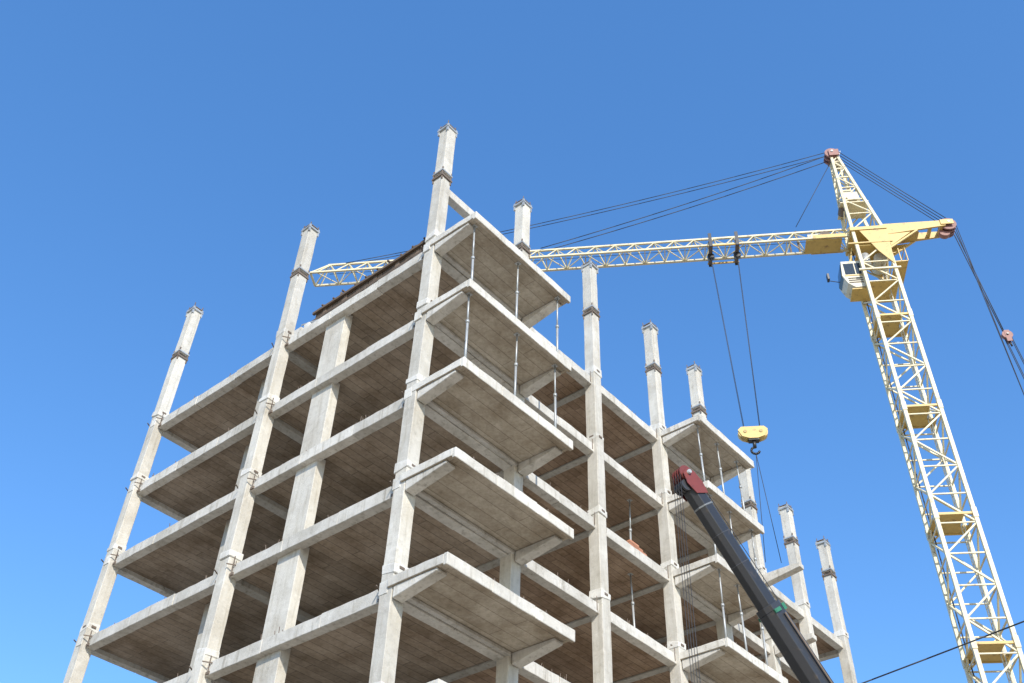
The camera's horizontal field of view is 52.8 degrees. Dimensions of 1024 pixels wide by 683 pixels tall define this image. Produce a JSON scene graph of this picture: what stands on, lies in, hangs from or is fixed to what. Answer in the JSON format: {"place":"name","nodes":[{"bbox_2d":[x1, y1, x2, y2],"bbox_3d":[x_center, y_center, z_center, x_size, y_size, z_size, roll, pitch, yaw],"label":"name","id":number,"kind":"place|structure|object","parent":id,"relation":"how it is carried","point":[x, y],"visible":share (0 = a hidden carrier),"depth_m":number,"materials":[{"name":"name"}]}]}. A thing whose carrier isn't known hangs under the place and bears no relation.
{"place":"outdoors","nodes":[
{"label":"outdoors","id":0,"kind":"place"},
{"bbox_2d":[0,0,1023,682],"label":"sky","id":1,"kind":"structure","parent":0,"point":[159,158],"materials":[{"name":"blue"}]},
{"label":"ground","id":2,"kind":"structure","parent":0,"visible":0},
{"bbox_2d":[63,128,856,682],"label":"columns","id":3,"kind":"structure","parent":2,"relation":"on","point":[385,646],"depth_m":34.30,"materials":[{"name":"concrete"}]},
{"bbox_2d":[76,241,842,682],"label":"edge beams","id":4,"kind":"structure","parent":3,"relation":"attached to","point":[308,627],"depth_m":32.56,"materials":[{"name":"concrete"}]},
{"bbox_2d":[189,315,352,682],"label":"wall pylons","id":5,"kind":"object","parent":4,"relation":"attached to","point":[284,602],"depth_m":29.98,"materials":[{"name":"concrete"}]},
{"bbox_2d":[99,269,501,682],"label":"end bay slabs","id":6,"kind":"structure","parent":4,"relation":"attached to","point":[344,566],"depth_m":32.31,"materials":[{"name":"concrete"}]},
{"bbox_2d":[294,237,425,333],"bbox_3d":[-4.313,-1.259,35.931,6.412,1.554,3.020,-29,-51,29],"label":"roof formwork","id":7,"kind":"object","parent":6,"relation":"on","point":[371,279],"visible":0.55,"depth_m":35.40,"materials":[{"name":"metal"}]},
{"bbox_2d":[73,222,785,682],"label":"rebar and anchors","id":8,"kind":"object","parent":4,"relation":"on","point":[233,564],"visible":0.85,"depth_m":32.77,"materials":[{"name":"metal"}]},
{"bbox_2d":[393,223,816,682],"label":"balcony brackets","id":9,"kind":"object","parent":4,"relation":"attached to","point":[407,590],"visible":0.91,"depth_m":30.23,"materials":[{"name":"grey concrete"}]},
{"bbox_2d":[387,211,787,682],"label":"balcony slabs","id":10,"kind":"structure","parent":9,"relation":"on","point":[485,406],"depth_m":29.84,"materials":[{"name":"grey concrete"}]},
{"bbox_2d":[464,224,767,664],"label":"steel props","id":11,"kind":"object","parent":9,"relation":"on","point":[516,334],"visible":0.56,"depth_m":34.01,"materials":[{"name":"grey metal"}]},
{"bbox_2d":[448,189,473,218],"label":"tie beam","id":12,"kind":"structure","parent":3,"relation":"attached to","point":[459,206],"depth_m":35.02,"materials":[{"name":"concrete"}]},
{"bbox_2d":[79,229,848,682],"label":"column joints","id":13,"kind":"object","parent":3,"relation":"attached to","point":[393,567],"depth_m":33.44,"materials":[{"name":"grey concrete"}]},
{"bbox_2d":[83,120,846,646],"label":"column steel plates","id":14,"kind":"object","parent":3,"relation":"attached to","point":[521,248],"depth_m":41.34,"materials":[{"name":"grey metal"}]},
{"bbox_2d":[310,148,1023,682],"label":"tower crane","id":15,"kind":"object","parent":2,"relation":"on","point":[874,248],"visible":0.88,"depth_m":54.22,"materials":[{"name":"beige paint"}]},
{"bbox_2d":[672,465,833,682],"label":"mobile crane truck","id":16,"kind":"object","parent":2,"relation":"on","point":[791,643],"visible":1,"depth_m":26.52,"materials":[{"name":"paint"}]},
{"bbox_2d":[862,621,1023,682],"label":"overhead power line","id":17,"kind":"object","parent":2,"relation":"on","point":[944,651],"visible":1,"depth_m":13.82,"materials":[{"name":"metal"}]},
{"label":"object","id":18,"kind":"object","parent":2,"relation":"on","visible":0},
{"bbox_2d":[449,372,835,682],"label":"floor slabs","id":19,"kind":"structure","parent":18,"relation":"on","point":[574,660],"depth_m":36.49,"materials":[{"name":"concrete"}]},
{"bbox_2d":[627,539,646,555],"bbox_3d":[4.137,6.968,34.664,0.254,0.209,1.027,-29,-51,29],"label":"brick stack","id":20,"kind":"object","parent":19,"relation":"on","point":[632,543],"visible":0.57,"depth_m":34.51,"materials":[{"name":"orange brick"}]}
]}

